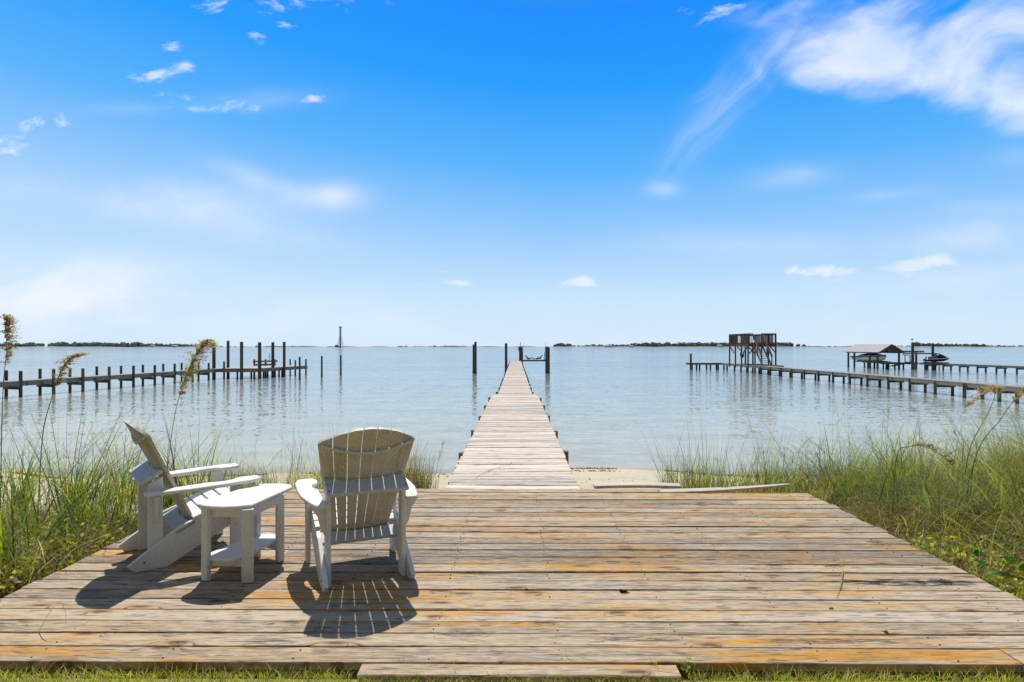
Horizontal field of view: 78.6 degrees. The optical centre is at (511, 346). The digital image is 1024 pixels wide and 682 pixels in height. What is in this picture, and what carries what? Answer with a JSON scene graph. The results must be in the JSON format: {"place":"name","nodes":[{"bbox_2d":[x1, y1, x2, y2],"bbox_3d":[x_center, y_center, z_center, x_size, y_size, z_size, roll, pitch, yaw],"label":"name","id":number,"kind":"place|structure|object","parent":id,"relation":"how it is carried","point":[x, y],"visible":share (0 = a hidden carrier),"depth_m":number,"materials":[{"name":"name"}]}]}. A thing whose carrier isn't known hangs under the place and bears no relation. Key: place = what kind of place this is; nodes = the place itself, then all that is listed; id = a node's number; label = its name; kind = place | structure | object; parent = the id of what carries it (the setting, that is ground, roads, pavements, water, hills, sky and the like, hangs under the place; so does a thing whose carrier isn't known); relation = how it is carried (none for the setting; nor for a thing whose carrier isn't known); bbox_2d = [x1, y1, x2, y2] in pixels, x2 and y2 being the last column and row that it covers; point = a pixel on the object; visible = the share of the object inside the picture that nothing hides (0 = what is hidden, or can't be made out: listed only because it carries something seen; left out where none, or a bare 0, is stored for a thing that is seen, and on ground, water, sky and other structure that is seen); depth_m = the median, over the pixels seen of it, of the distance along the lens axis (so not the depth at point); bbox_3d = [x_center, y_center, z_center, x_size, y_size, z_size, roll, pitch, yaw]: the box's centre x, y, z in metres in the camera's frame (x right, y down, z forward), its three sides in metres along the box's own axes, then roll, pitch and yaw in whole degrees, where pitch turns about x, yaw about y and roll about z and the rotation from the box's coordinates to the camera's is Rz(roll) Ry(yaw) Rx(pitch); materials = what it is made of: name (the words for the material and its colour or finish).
{"place":"outdoors","nodes":[
{"label":"outdoors","id":0,"kind":"place"},
{"bbox_2d":[22,438,110,495],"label":"plume grass","id":1,"kind":"object","parent":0,"point":[73,457],"depth_m":5.33,"materials":[{"name":"plant"}]},
{"bbox_2d":[0,485,189,615],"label":"dune grass","id":2,"kind":"structure","parent":0,"point":[8,581],"depth_m":4.66,"materials":[{"name":"green plant"}]},
{"bbox_2d":[38,403,159,532],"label":"plume grass","id":3,"kind":"object","parent":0,"point":[104,438],"depth_m":4.72,"materials":[{"name":"plant"}]},
{"bbox_2d":[0,387,260,585],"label":"tall beach grass","id":4,"kind":"structure","parent":0,"point":[27,481],"depth_m":5.48,"materials":[{"name":"green plant"}]},
{"bbox_2d":[38,346,915,346],"bbox_3d":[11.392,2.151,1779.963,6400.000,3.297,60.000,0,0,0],"label":"shore","id":5,"kind":"structure","parent":0,"point":[369,346],"depth_m":1774.54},
{"bbox_2d":[0,341,251,346],"bbox_3d":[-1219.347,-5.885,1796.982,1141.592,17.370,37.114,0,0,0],"label":"distant woodland","id":6,"kind":"object","parent":5,"relation":"on","point":[88,344],"visible":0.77,"depth_m":1786.68,"materials":[{"name":"green plant"}]},
{"bbox_2d":[335,327,343,346],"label":"lattice tower","id":7,"kind":"structure","parent":5,"relation":"on","point":[339,343],"depth_m":1754.89,"materials":[{"name":"metal"}]},
{"bbox_2d":[553,343,585,346],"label":"distant woodland","id":8,"kind":"object","parent":5,"relation":"on","point":[565,345],"visible":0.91,"depth_m":1776.42,"materials":[{"name":"green plant"}]},
{"bbox_2d":[585,342,806,346],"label":"distant woodland","id":9,"kind":"object","parent":5,"relation":"on","point":[684,344],"visible":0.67,"depth_m":1777.12,"materials":[{"name":"green plant"}]},
{"bbox_2d":[827,342,1023,346],"bbox_3d":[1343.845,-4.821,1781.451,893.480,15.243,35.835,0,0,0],"label":"distant woodland","id":10,"kind":"object","parent":5,"relation":"on","point":[946,344],"visible":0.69,"depth_m":1772.85,"materials":[{"name":"green plant"}]},
{"bbox_2d":[0,346,1023,474],"bbox_3d":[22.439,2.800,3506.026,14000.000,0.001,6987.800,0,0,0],"label":"water","id":11,"kind":"structure","parent":0,"point":[601,404],"depth_m":31.11,"materials":[{"name":"blue liquid"}]},
{"bbox_2d":[0,341,307,396],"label":"neighbour pier","id":12,"kind":"structure","parent":11,"relation":"in","point":[40,382],"depth_m":45.26,"materials":[{"name":"grey wood"}]},
{"bbox_2d":[253,353,277,374],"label":"watercraft lift","id":13,"kind":"object","parent":12,"relation":"attached to","point":[265,361],"visible":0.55,"depth_m":60.77,"materials":[{"name":"grey metal"}]},
{"bbox_2d":[299,357,300,379],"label":"mooring piling","id":14,"kind":"object","parent":11,"relation":"in","point":[299,368],"visible":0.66,"depth_m":52.37,"materials":[{"name":"brown wood"}]},
{"bbox_2d":[321,356,322,376],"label":"mooring piling","id":15,"kind":"object","parent":11,"relation":"in","point":[321,366],"visible":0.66,"depth_m":56.87,"materials":[{"name":"brown wood"}]},
{"bbox_2d":[340,355,341,374],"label":"mooring piling","id":16,"kind":"object","parent":11,"relation":"in","point":[340,364],"visible":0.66,"depth_m":60.60,"materials":[{"name":"brown wood"}]},
{"bbox_2d":[472,344,474,372],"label":"mooring piling","id":17,"kind":"object","parent":11,"relation":"in","point":[473,367],"visible":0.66,"depth_m":65.08,"materials":[{"name":"brown wood"}]},
{"bbox_2d":[474,342,476,372],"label":"mooring piling","id":18,"kind":"object","parent":11,"relation":"in","point":[475,343],"visible":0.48,"depth_m":66.23,"materials":[{"name":"brown wood"}]},
{"bbox_2d":[505,343,506,371],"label":"mooring piling","id":19,"kind":"object","parent":11,"relation":"in","point":[505,356],"visible":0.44,"depth_m":66.08,"materials":[{"name":"brown wood"}]},
{"bbox_2d":[445,360,580,488],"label":"wooden pier","id":20,"kind":"structure","parent":11,"relation":"in","point":[514,426],"depth_m":9.12,"materials":[{"name":"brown wood"}]},
{"bbox_2d":[518,342,549,372],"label":"boat lift","id":21,"kind":"object","parent":11,"relation":"in","point":[546,357],"visible":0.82,"depth_m":64.51,"materials":[{"name":"brown wood"}]},
{"bbox_2d":[686,354,1022,401],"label":"neighbour pier","id":22,"kind":"structure","parent":11,"relation":"in","point":[952,384],"depth_m":43.26,"materials":[{"name":"grey wood"}]},
{"bbox_2d":[729,333,776,368],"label":"viewing tower","id":23,"kind":"structure","parent":22,"relation":"on","point":[760,340],"depth_m":65.82,"materials":[{"name":"red wood"}]},
{"bbox_2d":[843,344,904,368],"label":"boathouse","id":24,"kind":"object","parent":11,"relation":"in","point":[877,349],"visible":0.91,"depth_m":78.83,"materials":[{"name":"grey wood"}]},
{"bbox_2d":[855,360,890,362],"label":"boat lift","id":25,"kind":"object","parent":24,"relation":"attached to","point":[871,361],"visible":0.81,"depth_m":79.89,"materials":[{"name":"grey wood"}]},
{"bbox_2d":[850,353,886,360],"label":"motor boat","id":26,"kind":"object","parent":25,"relation":"on","point":[865,356],"visible":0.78,"depth_m":80.17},
{"bbox_2d":[902,339,933,369],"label":"boat lift","id":27,"kind":"object","parent":11,"relation":"in","point":[912,351],"visible":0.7,"depth_m":74.88,"materials":[{"name":"brown wood"}]},
{"bbox_2d":[863,362,1023,373],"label":"neighbour pier","id":28,"kind":"structure","parent":11,"relation":"in","point":[977,366],"depth_m":70.00,"materials":[{"name":"grey wood"}]},
{"bbox_2d":[890,362,910,366],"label":"gangplank","id":29,"kind":"object","parent":28,"relation":"attached to","point":[900,364],"visible":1,"depth_m":75.39,"materials":[{"name":"grey wood"}]},
{"bbox_2d":[922,362,948,369],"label":"watercraft lift","id":30,"kind":"object","parent":28,"relation":"attached to","point":[924,363],"visible":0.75,"depth_m":73.04,"materials":[{"name":"grey wood"}]},
{"bbox_2d":[923,353,949,361],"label":"jet ski","id":31,"kind":"object","parent":30,"relation":"on","point":[938,357],"visible":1,"depth_m":72.82,"materials":[{"name":"black plastic"}]},
{"bbox_2d":[0,659,1023,681],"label":"lawn grass","id":32,"kind":"structure","parent":0,"point":[57,674],"depth_m":2.76,"materials":[{"name":"green plant"}]},
{"bbox_2d":[0,0,1023,346],"label":"sky","id":33,"kind":"structure","parent":0,"point":[391,173],"materials":[{"name":"blue"}]},
{"bbox_2d":[1,467,1023,681],"bbox_3d":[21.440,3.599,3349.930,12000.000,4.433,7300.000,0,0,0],"label":"ground","id":34,"kind":"structure","parent":0,"point":[629,474],"depth_m":10.41,"materials":[{"name":"beige sand"}]},
{"bbox_2d":[0,314,22,513],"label":"sea oats","id":35,"kind":"object","parent":34,"relation":"on","point":[7,331],"visible":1,"depth_m":5.05,"materials":[{"name":"beige plant"}]},
{"bbox_2d":[36,352,90,533],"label":"sea oats","id":36,"kind":"object","parent":34,"relation":"on","point":[64,367],"visible":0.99,"depth_m":5.04,"materials":[{"name":"beige plant"}]},
{"bbox_2d":[167,338,218,467],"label":"sea oats","id":37,"kind":"object","parent":34,"relation":"on","point":[200,348],"visible":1,"depth_m":6.66,"materials":[{"name":"beige plant"}]},
{"bbox_2d":[42,406,445,507],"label":"dune grass","id":38,"kind":"structure","parent":34,"relation":"on","point":[414,480],"depth_m":7.02,"materials":[{"name":"green plant"}]},
{"bbox_2d":[1,467,793,505],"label":"sand","id":39,"kind":"structure","parent":34,"relation":"on","point":[434,474],"depth_m":13.05,"materials":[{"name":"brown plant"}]},
{"bbox_2d":[434,442,456,487],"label":"plume grass","id":40,"kind":"object","parent":34,"relation":"on","point":[440,456],"depth_m":6.87,"materials":[{"name":"beige plant"}]},
{"bbox_2d":[0,484,1023,680],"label":"wood deck","id":41,"kind":"structure","parent":34,"relation":"on","point":[719,578],"depth_m":3.54,"materials":[{"name":"brown wood"}]},
{"bbox_2d":[118,419,260,572],"bbox_3d":[-2.274,0.961,4.395,0.800,0.955,0.736,0,0,-38],"label":"adirondack chair","id":42,"kind":"object","parent":41,"relation":"on","point":[168,536],"visible":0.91,"depth_m":4.17,"materials":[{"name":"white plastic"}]},
{"bbox_2d":[198,484,291,583],"bbox_3d":[-1.732,1.202,4.097,0.386,0.469,0.647,0,0,7],"label":"side table","id":43,"kind":"object","parent":41,"relation":"on","point":[248,505],"visible":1,"depth_m":3.87,"materials":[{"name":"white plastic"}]},
{"bbox_2d":[295,427,417,592],"bbox_3d":[-1.001,0.961,4.074,0.736,0.955,0.800,0,0,-25],"label":"adirondack chair","id":44,"kind":"object","parent":41,"relation":"on","point":[366,498],"visible":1,"depth_m":3.88,"materials":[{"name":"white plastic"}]},
{"bbox_2d":[835,556,843,597],"bbox_3d":[2.055,1.433,3.924,0.054,0.006,0.824,0,0,26],"label":"dry sprig","id":45,"kind":"object","parent":41,"relation":"on","point":[841,581],"visible":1,"depth_m":3.78,"materials":[{"name":"beige plant"}]},
{"bbox_2d":[357,664,680,681],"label":"timber step","id":46,"kind":"object","parent":34,"relation":"on","point":[539,673],"visible":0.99,"depth_m":2.77,"materials":[{"name":"brown wood"}]},
{"bbox_2d":[593,482,680,488],"bbox_3d":[1.281,1.431,6.419,0.881,0.040,0.140,0,0,0],"label":"loose plank","id":47,"kind":"object","parent":34,"relation":"on","point":[636,485],"visible":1,"depth_m":6.36,"materials":[{"name":"grey wood"}]},
{"bbox_2d":[679,657,697,671],"bbox_3d":[0.785,1.416,2.792,0.087,0.076,0.128,0,0,-26],"label":"weed sprout","id":48,"kind":"object","parent":34,"relation":"on","point":[687,664],"visible":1,"depth_m":2.78,"materials":[{"name":"green plant"}]},
{"bbox_2d":[603,398,993,509],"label":"dune grass","id":49,"kind":"structure","parent":34,"relation":"on","point":[700,483],"depth_m":7.07,"materials":[{"name":"green plant"}]},
{"bbox_2d":[788,433,816,469],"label":"plume grass","id":50,"kind":"object","parent":34,"relation":"on","point":[802,447],"depth_m":7.36,"materials":[{"name":"beige plant"}]},
{"bbox_2d":[891,442,956,529],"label":"sea oats","id":51,"kind":"object","parent":34,"relation":"on","point":[935,448],"visible":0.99,"depth_m":5.38,"materials":[{"name":"beige plant"}]},
{"bbox_2d":[875,514,1023,599],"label":"ground cover","id":52,"kind":"object","parent":34,"relation":"on","point":[1017,592],"visible":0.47,"depth_m":4.36,"materials":[{"name":"green plant"}]},
{"bbox_2d":[961,385,1005,498],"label":"sea oats","id":53,"kind":"object","parent":34,"relation":"on","point":[991,388],"visible":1,"depth_m":5.89,"materials":[{"name":"beige plant"}]},
{"bbox_2d":[962,385,1023,515],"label":"sea oats","id":54,"kind":"object","parent":34,"relation":"on","point":[1019,393],"visible":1,"depth_m":5.37,"materials":[{"name":"beige plant"}]},
{"bbox_2d":[262,346,1023,346],"bbox_3d":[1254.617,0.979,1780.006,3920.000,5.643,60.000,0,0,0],"label":"dunes","id":55,"kind":"structure","parent":0,"point":[627,346],"depth_m":1762.71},
{"bbox_2d":[732,428,825,493],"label":"plume grass","id":56,"kind":"object","parent":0,"point":[770,441],"depth_m":6.88,"materials":[{"name":"beige plant"}]},
{"bbox_2d":[791,430,843,480],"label":"plume grass","id":57,"kind":"object","parent":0,"point":[812,445],"depth_m":6.98,"materials":[{"name":"beige plant"}]},
{"bbox_2d":[681,372,1023,577],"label":"tall beach grass","id":58,"kind":"structure","parent":0,"point":[927,478],"depth_m":6.34,"materials":[{"name":"green plant"}]},
{"bbox_2d":[731,412,1023,598],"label":"dune grass","id":59,"kind":"structure","parent":0,"point":[862,513],"depth_m":5.72,"materials":[{"name":"green plant"}]},
{"bbox_2d":[881,404,900,496],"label":"plume grass","id":60,"kind":"object","parent":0,"point":[887,434],"depth_m":6.74,"materials":[{"name":"plant"}]},
{"bbox_2d":[925,395,957,430],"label":"plume grass","id":61,"kind":"object","parent":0,"point":[940,413],"depth_m":6.41,"materials":[{"name":"beige plant"}]},
{"bbox_2d":[940,434,1005,461],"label":"plume grass","id":62,"kind":"object","parent":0,"point":[972,445],"depth_m":6.05,"materials":[{"name":"beige plant"}]}
]}

